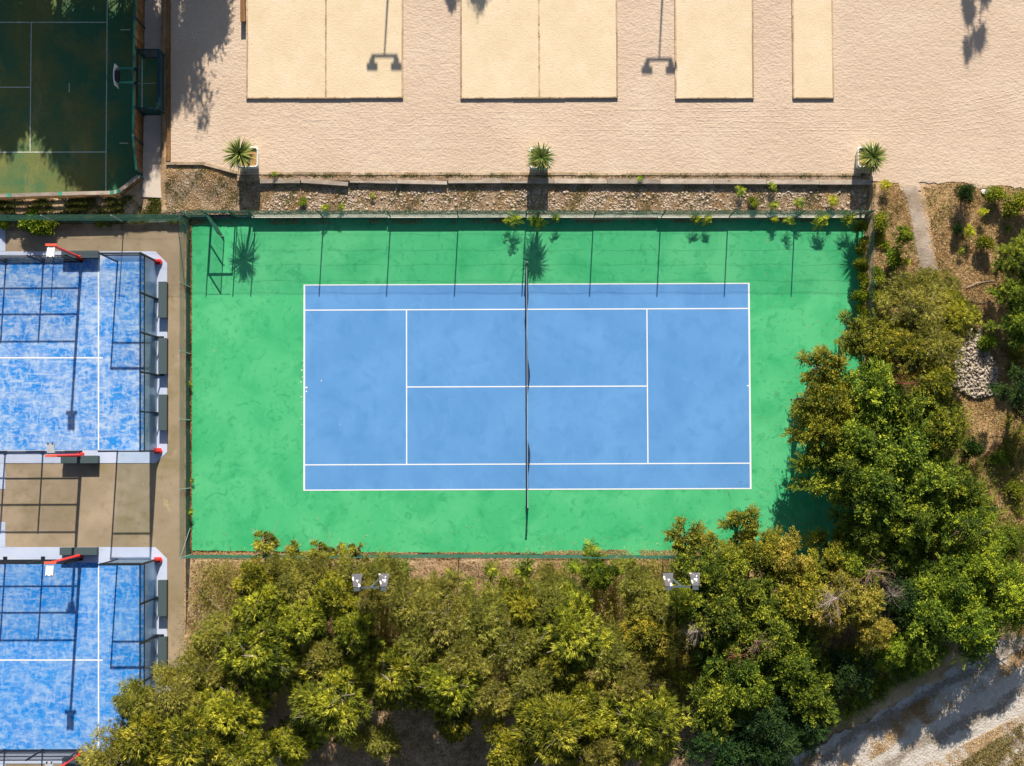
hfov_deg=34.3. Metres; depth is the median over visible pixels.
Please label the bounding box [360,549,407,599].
pine tree
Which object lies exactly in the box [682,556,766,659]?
leafy tree
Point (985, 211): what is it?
seedling
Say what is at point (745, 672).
leafy tree
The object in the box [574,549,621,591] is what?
shrub
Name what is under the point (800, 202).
seedling
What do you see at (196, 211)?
chain link fence
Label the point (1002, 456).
shrub
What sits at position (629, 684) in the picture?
pine tree
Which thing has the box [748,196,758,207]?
shrub
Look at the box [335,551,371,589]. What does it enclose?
pine tree
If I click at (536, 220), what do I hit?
seedling
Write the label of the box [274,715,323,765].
pine tree
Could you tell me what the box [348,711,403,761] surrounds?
pine tree
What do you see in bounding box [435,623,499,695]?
pine tree
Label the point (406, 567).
seedling
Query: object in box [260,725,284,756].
pine tree
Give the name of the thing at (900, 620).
leafy tree
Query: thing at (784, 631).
leafy tree
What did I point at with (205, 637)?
pine tree
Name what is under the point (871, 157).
yucca
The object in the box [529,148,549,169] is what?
planter
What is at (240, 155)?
yucca
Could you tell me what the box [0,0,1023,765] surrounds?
ground
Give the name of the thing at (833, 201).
seedling
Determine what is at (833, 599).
dead tree
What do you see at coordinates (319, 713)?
pine tree
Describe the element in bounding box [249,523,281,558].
young pine
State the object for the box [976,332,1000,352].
shrub
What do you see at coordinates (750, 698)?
leafy tree
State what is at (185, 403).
chain link fence
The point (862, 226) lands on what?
vine
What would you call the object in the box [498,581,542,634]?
pine tree
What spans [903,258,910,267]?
seedling
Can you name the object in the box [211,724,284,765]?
pine tree
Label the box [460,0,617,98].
sand bed
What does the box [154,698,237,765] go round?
pine tree
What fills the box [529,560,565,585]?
pine tree
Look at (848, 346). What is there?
leafy tree
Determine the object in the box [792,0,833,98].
sand bed
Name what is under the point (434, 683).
pine tree
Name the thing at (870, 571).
dead tree
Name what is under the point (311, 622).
pine tree
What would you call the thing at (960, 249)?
seedling
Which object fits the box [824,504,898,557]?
leafy tree
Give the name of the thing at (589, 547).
seedling
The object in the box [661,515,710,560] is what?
leafy tree
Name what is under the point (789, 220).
seedling
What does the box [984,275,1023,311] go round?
leafy tree
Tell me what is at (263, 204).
stones
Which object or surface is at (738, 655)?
dead tree
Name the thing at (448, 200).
strip weeds
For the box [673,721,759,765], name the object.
leafy tree
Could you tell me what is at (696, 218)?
seedling
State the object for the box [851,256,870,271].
vine
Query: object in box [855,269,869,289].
vine
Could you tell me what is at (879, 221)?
shrub
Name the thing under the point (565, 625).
pine tree
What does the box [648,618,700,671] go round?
leafy tree
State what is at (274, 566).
pine tree
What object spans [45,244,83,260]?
padel floodlight
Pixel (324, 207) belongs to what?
seedling
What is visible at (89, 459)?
ballast box
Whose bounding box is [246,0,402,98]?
sand bed
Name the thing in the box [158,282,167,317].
ballast box
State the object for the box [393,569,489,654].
pine tree
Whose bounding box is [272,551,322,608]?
pine tree
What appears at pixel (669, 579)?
floodlight mast
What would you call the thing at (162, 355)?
ballast box
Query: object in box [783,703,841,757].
leafy tree
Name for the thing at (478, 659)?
undergrowth
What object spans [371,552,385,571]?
seedling
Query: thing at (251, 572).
pine tree
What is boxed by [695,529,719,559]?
leafy tree
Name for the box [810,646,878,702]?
leafy tree
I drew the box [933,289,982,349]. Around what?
pine tree
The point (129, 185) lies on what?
pitch railing
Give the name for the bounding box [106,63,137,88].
basketball hoop
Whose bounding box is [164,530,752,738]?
brushwood
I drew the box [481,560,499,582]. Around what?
seedling
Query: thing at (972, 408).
dry grass
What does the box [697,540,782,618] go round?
leafy tree
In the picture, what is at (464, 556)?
chain link fence
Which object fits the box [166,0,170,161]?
timber edging
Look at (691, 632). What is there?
dead tree
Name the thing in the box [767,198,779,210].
seedling
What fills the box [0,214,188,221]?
chain link fence
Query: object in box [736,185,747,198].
seedling
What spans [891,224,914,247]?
shrub
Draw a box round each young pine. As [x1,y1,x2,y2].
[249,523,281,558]
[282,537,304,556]
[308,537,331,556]
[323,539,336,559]
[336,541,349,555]
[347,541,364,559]
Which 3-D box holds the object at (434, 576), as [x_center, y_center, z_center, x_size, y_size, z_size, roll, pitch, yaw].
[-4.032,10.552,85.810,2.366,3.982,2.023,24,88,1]
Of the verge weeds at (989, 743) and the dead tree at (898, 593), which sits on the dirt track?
the verge weeds at (989, 743)
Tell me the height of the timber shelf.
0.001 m
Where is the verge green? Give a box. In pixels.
[957,722,1023,765]
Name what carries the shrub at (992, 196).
on the ground at (894, 698)
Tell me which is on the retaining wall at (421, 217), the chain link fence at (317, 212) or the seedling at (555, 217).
the chain link fence at (317, 212)
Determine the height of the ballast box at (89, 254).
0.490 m
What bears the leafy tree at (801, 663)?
on the ground at (894, 698)
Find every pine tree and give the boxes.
[73,715,140,765]
[107,689,184,765]
[111,673,160,720]
[143,659,207,719]
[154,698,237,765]
[176,640,231,694]
[189,608,248,662]
[195,671,273,742]
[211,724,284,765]
[212,614,306,695]
[229,564,299,640]
[231,555,275,597]
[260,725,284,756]
[265,549,292,586]
[270,595,332,654]
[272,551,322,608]
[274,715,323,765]
[285,653,378,746]
[292,631,351,687]
[299,549,340,587]
[306,565,354,619]
[332,596,385,656]
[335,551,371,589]
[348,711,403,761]
[352,635,433,713]
[353,579,387,613]
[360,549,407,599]
[371,575,445,637]
[383,606,448,679]
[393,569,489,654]
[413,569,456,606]
[416,645,488,721]
[433,703,474,743]
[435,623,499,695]
[454,578,512,658]
[464,667,522,722]
[476,610,549,676]
[480,717,525,765]
[494,644,558,711]
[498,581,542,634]
[508,674,598,765]
[526,572,580,627]
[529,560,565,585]
[529,579,615,676]
[531,638,587,691]
[564,675,604,709]
[578,705,605,744]
[579,725,626,765]
[589,619,645,693]
[594,678,691,765]
[596,643,673,725]
[610,555,658,611]
[621,576,686,635]
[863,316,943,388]
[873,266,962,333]
[884,314,967,379]
[911,357,957,409]
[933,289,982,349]
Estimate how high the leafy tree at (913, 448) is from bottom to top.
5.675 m
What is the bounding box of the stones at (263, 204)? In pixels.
[167,178,276,213]
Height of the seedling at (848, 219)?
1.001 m
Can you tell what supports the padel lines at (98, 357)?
on the padel turf at (48, 309)
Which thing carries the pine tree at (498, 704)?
on the ground at (894, 698)
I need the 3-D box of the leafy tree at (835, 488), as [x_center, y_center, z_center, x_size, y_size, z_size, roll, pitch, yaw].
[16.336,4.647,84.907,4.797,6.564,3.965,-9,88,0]
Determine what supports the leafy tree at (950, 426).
on the ground at (894, 698)
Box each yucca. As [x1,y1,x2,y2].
[221,137,258,174]
[525,141,555,172]
[856,139,888,173]
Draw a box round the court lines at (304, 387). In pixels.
[303,283,751,490]
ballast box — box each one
[60,547,98,554]
[61,250,99,258]
[61,455,99,462]
[62,756,82,764]
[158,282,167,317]
[158,338,167,373]
[158,394,167,429]
[158,580,167,615]
[158,636,167,666]
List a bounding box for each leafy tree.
[611,603,682,667]
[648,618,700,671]
[660,566,717,630]
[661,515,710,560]
[664,541,733,608]
[667,584,695,610]
[668,663,761,743]
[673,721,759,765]
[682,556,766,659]
[686,627,771,689]
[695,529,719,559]
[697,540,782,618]
[710,654,781,721]
[716,503,762,543]
[716,525,784,578]
[717,682,808,762]
[731,583,824,669]
[743,718,814,765]
[757,547,839,642]
[760,632,829,701]
[766,525,819,587]
[769,660,839,727]
[780,405,844,468]
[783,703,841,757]
[784,584,847,646]
[786,440,867,510]
[788,369,826,427]
[790,368,862,432]
[793,344,849,386]
[793,395,895,487]
[800,524,859,575]
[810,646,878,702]
[818,441,910,535]
[818,537,887,593]
[821,564,885,636]
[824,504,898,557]
[825,355,915,430]
[833,308,907,373]
[836,308,873,361]
[849,613,898,653]
[862,623,912,678]
[870,567,924,630]
[872,407,942,492]
[877,535,924,586]
[878,490,943,554]
[885,374,948,441]
[892,621,946,675]
[893,432,962,528]
[901,570,965,654]
[912,544,990,632]
[921,398,970,460]
[925,580,1012,669]
[926,460,989,515]
[931,487,1005,556]
[938,531,1011,597]
[973,556,1023,641]
[981,304,1023,351]
[983,363,1023,421]
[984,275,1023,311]
[990,229,1023,280]
[995,520,1023,559]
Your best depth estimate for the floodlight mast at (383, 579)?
78.89 m
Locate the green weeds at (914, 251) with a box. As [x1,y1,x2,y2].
[874,183,1023,637]
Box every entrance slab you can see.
[0,228,4,250]
[0,463,4,488]
[0,522,4,546]
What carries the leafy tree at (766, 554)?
on the ground at (894, 698)
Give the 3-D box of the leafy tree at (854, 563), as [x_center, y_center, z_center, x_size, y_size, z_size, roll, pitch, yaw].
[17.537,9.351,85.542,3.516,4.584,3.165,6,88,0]
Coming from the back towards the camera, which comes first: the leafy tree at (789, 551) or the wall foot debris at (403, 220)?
the wall foot debris at (403, 220)
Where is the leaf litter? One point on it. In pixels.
(676, 761)
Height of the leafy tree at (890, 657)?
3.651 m
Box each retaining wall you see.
[11,219,183,224]
[192,214,864,218]
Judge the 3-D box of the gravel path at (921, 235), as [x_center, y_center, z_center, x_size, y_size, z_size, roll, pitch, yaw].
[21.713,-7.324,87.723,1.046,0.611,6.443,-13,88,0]
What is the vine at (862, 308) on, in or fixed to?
attached to the chain link fence at (872, 283)
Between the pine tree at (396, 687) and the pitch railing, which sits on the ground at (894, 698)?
the pine tree at (396, 687)
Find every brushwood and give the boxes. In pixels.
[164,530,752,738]
[757,635,955,754]
[860,283,1023,662]
[995,236,1023,533]
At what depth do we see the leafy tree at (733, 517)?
84.42 m
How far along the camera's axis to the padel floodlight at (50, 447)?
82.14 m
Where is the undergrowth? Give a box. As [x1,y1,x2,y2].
[185,558,877,765]
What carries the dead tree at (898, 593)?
on the ground at (894, 698)
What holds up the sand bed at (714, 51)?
on the sand
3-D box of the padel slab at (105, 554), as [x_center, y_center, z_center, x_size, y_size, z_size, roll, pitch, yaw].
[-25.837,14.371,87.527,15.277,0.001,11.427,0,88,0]
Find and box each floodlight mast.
[352,573,388,590]
[662,572,699,589]
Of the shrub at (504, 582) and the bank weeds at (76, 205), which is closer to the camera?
the shrub at (504, 582)
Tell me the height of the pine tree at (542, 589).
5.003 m
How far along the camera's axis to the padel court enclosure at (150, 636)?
85.77 m
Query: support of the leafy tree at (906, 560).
on the ground at (894, 698)
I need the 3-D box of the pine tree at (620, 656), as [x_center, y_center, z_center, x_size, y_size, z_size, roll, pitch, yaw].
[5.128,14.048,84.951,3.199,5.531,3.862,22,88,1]
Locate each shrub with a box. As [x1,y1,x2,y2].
[0,220,11,230]
[17,207,47,236]
[39,217,58,236]
[93,221,104,227]
[297,197,307,205]
[497,574,514,593]
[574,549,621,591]
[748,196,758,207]
[870,265,886,286]
[870,286,892,305]
[871,210,888,233]
[873,232,890,250]
[884,244,904,269]
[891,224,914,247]
[952,183,976,204]
[952,221,963,234]
[957,433,984,459]
[975,234,995,252]
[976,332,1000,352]
[983,185,1007,203]
[987,448,1009,465]
[1000,188,1023,217]
[1003,478,1023,500]
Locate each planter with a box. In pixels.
[239,147,258,168]
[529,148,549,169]
[856,147,874,168]
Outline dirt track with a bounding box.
[786,632,1023,765]
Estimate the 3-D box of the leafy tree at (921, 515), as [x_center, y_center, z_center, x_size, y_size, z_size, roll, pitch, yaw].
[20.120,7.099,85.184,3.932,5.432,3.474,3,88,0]
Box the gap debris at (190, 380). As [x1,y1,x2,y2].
[186,222,192,552]
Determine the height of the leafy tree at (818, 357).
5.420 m
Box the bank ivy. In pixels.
[0,217,188,225]
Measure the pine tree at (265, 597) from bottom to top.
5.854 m
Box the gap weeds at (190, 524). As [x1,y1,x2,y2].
[186,222,191,551]
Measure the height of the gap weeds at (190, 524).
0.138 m
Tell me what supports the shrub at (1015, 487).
on the ground at (894, 698)
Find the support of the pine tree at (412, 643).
on the ground at (894, 698)
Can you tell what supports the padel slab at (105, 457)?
on the concrete apron
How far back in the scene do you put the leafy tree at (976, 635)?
83.83 m
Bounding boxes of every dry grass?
[871,181,1023,637]
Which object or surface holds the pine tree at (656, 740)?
on the ground at (894, 698)
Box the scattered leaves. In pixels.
[222,223,856,548]
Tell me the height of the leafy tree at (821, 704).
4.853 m
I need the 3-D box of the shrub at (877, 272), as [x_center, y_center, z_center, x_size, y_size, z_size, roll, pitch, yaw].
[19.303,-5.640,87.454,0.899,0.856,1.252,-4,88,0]
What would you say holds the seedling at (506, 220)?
on the ground at (894, 698)
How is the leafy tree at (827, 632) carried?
on the ground at (894, 698)
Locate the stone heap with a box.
[952,328,998,398]
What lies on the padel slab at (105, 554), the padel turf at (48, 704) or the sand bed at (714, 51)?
the padel turf at (48, 704)
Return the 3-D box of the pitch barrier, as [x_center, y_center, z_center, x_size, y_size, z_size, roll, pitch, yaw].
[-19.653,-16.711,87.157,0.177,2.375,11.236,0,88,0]
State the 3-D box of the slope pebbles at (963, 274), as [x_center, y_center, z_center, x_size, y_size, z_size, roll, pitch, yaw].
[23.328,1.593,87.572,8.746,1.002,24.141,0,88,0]
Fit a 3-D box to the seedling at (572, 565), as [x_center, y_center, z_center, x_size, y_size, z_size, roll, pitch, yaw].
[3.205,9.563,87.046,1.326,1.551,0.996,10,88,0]
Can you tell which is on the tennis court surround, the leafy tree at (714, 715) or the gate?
the gate
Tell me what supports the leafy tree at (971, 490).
on the ground at (894, 698)
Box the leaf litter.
[184,558,876,765]
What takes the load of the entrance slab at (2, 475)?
on the concrete apron
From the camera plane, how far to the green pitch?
88.30 m
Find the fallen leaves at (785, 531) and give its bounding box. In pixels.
[668,509,851,555]
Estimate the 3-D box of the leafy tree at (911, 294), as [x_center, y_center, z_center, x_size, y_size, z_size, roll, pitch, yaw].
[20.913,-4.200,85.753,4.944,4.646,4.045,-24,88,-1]
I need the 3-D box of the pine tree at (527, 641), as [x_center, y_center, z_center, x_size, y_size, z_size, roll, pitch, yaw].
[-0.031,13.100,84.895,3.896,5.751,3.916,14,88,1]
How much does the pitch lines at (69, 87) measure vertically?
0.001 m
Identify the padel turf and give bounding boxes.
[0,258,155,449]
[0,563,143,750]
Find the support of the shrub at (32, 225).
on the ground at (894, 698)
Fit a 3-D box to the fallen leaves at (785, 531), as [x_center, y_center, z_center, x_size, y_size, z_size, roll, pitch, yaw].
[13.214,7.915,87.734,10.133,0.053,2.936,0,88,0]
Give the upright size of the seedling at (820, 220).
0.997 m
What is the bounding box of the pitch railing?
[0,175,143,199]
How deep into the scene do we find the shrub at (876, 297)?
87.24 m
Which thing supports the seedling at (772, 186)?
on the gravel bed at (726, 200)
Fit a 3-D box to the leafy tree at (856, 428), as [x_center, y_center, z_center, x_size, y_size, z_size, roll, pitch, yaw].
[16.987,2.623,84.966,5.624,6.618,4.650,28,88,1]
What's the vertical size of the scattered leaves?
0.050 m
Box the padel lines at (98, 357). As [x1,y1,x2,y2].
[0,259,102,449]
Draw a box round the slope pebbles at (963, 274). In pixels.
[870,187,1023,554]
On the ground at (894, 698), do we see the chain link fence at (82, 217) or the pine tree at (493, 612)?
the pine tree at (493, 612)
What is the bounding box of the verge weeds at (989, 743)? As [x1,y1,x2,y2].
[924,715,1023,765]
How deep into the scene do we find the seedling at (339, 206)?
87.70 m
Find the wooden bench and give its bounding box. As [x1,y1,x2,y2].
[240,0,245,21]
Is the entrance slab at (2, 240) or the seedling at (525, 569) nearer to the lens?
the seedling at (525, 569)
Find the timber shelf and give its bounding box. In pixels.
[237,175,867,180]
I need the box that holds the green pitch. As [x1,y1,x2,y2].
[0,0,156,193]
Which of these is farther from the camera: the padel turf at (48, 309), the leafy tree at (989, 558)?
the padel turf at (48, 309)
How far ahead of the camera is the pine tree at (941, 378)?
83.76 m
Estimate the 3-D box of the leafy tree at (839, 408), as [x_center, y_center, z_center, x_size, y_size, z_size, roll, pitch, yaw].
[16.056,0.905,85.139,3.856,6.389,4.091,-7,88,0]
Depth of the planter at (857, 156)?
86.67 m
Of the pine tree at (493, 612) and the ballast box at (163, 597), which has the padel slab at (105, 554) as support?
the ballast box at (163, 597)
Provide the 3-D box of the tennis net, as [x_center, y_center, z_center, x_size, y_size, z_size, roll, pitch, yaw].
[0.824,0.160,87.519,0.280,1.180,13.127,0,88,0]
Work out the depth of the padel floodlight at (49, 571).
81.93 m
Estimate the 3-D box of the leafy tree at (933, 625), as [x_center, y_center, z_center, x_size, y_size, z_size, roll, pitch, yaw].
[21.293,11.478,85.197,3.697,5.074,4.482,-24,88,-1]
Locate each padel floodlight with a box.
[44,554,82,575]
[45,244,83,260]
[45,443,83,456]
[45,750,82,765]
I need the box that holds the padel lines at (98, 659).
[0,563,102,747]
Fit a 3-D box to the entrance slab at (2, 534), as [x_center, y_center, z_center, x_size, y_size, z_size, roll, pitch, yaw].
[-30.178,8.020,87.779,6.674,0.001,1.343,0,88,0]
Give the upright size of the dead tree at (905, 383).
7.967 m
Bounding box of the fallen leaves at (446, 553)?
[191,549,747,618]
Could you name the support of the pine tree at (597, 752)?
on the ground at (894, 698)
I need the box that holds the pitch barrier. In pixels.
[132,0,145,174]
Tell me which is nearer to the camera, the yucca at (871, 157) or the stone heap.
the yucca at (871, 157)
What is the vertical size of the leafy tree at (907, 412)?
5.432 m
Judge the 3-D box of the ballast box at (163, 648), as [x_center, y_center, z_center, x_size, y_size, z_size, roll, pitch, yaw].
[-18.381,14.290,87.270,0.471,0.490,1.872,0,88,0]
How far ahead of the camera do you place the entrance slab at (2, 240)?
88.38 m
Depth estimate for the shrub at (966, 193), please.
86.49 m
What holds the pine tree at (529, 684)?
on the ground at (894, 698)
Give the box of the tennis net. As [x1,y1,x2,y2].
[525,261,529,510]
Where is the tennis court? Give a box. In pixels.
[305,284,749,489]
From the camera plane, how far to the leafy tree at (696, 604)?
83.33 m
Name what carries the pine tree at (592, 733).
on the ground at (894, 698)
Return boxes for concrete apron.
[0,230,183,765]
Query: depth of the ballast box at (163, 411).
87.52 m
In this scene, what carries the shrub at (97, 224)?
on the ground at (894, 698)
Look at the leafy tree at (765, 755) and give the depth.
83.82 m
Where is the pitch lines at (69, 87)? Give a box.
[0,0,142,190]
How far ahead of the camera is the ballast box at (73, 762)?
86.81 m
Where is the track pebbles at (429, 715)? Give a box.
[195,560,874,763]
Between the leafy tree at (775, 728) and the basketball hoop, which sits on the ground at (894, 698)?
the leafy tree at (775, 728)
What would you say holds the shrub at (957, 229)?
on the ground at (894, 698)
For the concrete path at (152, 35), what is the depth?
88.42 m
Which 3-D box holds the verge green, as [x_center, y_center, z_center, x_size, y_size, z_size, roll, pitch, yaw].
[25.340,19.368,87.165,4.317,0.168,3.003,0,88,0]
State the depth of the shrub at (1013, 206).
86.57 m
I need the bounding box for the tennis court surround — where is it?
[191,218,864,564]
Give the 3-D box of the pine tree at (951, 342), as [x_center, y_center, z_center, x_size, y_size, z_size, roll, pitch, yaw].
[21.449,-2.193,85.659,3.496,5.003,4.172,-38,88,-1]
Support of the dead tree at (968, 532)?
on the ground at (894, 698)
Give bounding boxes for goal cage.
[136,49,164,115]
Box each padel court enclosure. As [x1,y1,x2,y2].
[0,252,163,452]
[0,556,163,763]
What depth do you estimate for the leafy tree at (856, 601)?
83.03 m
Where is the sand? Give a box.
[171,0,1023,190]
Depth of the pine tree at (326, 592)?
83.36 m
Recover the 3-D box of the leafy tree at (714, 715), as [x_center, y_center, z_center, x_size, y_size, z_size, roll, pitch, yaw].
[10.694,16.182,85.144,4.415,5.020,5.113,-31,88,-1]
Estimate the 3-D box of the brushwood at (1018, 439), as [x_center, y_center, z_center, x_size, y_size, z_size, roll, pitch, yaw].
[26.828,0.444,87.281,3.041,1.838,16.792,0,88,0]
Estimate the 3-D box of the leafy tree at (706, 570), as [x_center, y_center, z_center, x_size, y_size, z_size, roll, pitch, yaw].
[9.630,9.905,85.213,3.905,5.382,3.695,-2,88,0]
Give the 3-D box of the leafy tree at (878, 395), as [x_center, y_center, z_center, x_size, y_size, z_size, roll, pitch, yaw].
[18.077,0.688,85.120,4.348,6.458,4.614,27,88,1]
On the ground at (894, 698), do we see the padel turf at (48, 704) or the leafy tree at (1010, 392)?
the leafy tree at (1010, 392)
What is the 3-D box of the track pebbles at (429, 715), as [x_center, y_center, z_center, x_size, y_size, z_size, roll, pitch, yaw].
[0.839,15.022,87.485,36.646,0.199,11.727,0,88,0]
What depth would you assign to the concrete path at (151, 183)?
88.14 m
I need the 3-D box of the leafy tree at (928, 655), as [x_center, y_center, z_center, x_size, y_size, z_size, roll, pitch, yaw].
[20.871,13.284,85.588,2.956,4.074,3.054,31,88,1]
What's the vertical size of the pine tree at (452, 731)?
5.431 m
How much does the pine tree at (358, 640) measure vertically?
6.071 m
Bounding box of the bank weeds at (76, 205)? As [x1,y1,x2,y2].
[0,195,162,218]
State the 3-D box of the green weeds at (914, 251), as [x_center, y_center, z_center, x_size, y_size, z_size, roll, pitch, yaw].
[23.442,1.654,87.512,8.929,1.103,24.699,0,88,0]
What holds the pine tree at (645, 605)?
on the ground at (894, 698)
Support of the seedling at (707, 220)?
attached to the retaining wall at (421, 217)
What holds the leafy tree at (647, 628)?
on the ground at (894, 698)
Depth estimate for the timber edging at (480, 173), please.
87.58 m
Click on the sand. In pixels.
(913, 54)
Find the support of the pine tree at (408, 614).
on the ground at (894, 698)
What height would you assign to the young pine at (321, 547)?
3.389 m
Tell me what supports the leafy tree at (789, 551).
on the ground at (894, 698)
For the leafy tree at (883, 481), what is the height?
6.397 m
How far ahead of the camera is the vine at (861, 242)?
87.16 m
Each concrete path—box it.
[142,115,160,197]
[144,0,160,54]
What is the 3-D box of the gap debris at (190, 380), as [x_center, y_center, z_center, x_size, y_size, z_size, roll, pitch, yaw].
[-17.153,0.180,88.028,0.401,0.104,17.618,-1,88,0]
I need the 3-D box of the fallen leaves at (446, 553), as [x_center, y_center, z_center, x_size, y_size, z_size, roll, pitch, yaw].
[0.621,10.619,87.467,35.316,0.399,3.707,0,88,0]
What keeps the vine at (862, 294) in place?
attached to the chain link fence at (872, 283)
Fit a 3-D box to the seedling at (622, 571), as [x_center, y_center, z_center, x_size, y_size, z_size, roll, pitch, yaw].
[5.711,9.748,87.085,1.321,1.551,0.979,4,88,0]
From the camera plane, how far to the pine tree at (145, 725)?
81.72 m
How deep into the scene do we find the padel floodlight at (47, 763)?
84.17 m
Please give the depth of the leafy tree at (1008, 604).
83.90 m
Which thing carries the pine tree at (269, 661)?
on the ground at (894, 698)
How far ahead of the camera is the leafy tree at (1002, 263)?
85.67 m
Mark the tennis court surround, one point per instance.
(252, 279)
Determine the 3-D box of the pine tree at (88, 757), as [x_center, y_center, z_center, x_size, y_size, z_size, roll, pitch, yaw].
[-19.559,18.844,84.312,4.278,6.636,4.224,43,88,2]
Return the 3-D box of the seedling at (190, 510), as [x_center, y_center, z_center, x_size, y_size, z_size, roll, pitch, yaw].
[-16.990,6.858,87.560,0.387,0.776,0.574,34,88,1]
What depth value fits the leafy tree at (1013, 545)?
84.95 m
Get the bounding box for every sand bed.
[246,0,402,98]
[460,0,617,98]
[674,0,753,98]
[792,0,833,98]
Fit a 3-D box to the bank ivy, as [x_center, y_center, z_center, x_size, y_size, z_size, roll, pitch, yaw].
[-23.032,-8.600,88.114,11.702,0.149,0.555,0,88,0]
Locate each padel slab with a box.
[0,251,166,462]
[0,547,166,763]
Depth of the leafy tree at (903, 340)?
83.76 m
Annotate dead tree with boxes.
[679,620,711,648]
[725,645,754,665]
[743,623,775,654]
[816,576,853,627]
[849,554,898,593]
[878,577,906,608]
[885,365,928,396]
[950,514,989,540]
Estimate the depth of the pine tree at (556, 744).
81.69 m
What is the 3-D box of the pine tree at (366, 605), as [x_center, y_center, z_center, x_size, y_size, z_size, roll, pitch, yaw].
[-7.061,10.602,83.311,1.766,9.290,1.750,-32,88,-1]
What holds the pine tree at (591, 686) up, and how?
on the ground at (894, 698)
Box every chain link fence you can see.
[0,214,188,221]
[179,210,190,558]
[181,209,205,217]
[183,553,822,559]
[228,210,874,217]
[863,212,875,500]
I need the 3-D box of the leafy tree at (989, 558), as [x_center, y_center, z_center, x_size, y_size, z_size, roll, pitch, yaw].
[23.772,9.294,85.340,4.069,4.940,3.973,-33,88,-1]
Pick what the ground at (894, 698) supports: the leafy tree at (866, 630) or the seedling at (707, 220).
the leafy tree at (866, 630)
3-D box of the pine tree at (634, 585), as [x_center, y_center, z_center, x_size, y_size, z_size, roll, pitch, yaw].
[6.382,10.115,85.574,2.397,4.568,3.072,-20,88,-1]
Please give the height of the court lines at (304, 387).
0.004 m
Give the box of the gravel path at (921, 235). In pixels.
[902,187,936,299]
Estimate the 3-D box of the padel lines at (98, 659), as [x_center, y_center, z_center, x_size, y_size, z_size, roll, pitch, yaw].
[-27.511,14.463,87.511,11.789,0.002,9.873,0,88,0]
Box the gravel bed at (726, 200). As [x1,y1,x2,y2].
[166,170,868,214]
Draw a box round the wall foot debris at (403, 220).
[192,218,860,224]
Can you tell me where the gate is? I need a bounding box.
[203,210,235,237]
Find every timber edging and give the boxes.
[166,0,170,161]
[166,162,860,175]
[260,178,871,186]
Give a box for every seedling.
[186,508,193,517]
[319,204,327,210]
[337,202,344,210]
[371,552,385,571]
[390,558,414,579]
[445,566,457,579]
[461,574,476,588]
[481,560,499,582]
[504,217,508,225]
[508,209,524,229]
[510,553,534,583]
[527,211,547,232]
[549,213,560,223]
[562,558,584,574]
[581,538,600,563]
[610,560,631,575]
[688,212,702,224]
[701,212,712,226]
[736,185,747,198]
[766,180,776,192]
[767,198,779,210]
[782,215,795,226]
[793,196,805,208]
[811,208,829,230]
[828,194,838,207]
[839,210,856,228]
[876,178,892,189]
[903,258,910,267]
[957,247,964,255]
[963,223,975,239]
[978,208,989,216]
[1005,225,1012,232]
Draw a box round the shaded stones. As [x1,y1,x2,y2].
[260,184,867,190]
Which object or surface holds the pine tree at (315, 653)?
on the ground at (894, 698)
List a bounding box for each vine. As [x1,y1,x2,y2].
[848,287,871,303]
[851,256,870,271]
[852,220,868,234]
[853,303,870,321]
[854,235,870,256]
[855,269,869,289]
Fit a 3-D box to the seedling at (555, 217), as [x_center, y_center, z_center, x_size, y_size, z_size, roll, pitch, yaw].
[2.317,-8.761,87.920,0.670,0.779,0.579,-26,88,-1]
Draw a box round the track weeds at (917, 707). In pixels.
[800,648,1023,765]
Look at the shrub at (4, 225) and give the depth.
87.96 m
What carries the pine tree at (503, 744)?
on the ground at (894, 698)
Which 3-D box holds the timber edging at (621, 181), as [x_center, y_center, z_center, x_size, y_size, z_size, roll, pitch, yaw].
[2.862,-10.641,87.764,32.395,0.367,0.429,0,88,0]
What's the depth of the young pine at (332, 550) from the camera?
86.31 m
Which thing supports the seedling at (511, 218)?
on the ground at (894, 698)
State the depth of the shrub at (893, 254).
86.85 m
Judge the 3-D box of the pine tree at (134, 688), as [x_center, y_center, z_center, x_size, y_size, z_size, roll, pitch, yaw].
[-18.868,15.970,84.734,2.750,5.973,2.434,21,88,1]
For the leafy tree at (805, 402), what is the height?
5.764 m
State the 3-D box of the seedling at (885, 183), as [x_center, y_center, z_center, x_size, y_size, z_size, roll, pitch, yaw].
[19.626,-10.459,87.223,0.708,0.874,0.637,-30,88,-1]
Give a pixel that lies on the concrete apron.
(82, 505)
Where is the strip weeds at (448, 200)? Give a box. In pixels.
[165,165,875,212]
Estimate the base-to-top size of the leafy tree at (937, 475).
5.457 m
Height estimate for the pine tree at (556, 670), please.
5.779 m
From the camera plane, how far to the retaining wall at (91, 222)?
88.13 m
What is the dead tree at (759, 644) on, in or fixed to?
on the ground at (894, 698)
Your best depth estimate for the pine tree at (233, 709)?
82.29 m
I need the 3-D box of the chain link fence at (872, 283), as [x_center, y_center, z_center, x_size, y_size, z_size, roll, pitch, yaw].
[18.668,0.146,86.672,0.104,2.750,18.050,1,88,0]
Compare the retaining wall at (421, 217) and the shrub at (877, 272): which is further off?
the retaining wall at (421, 217)

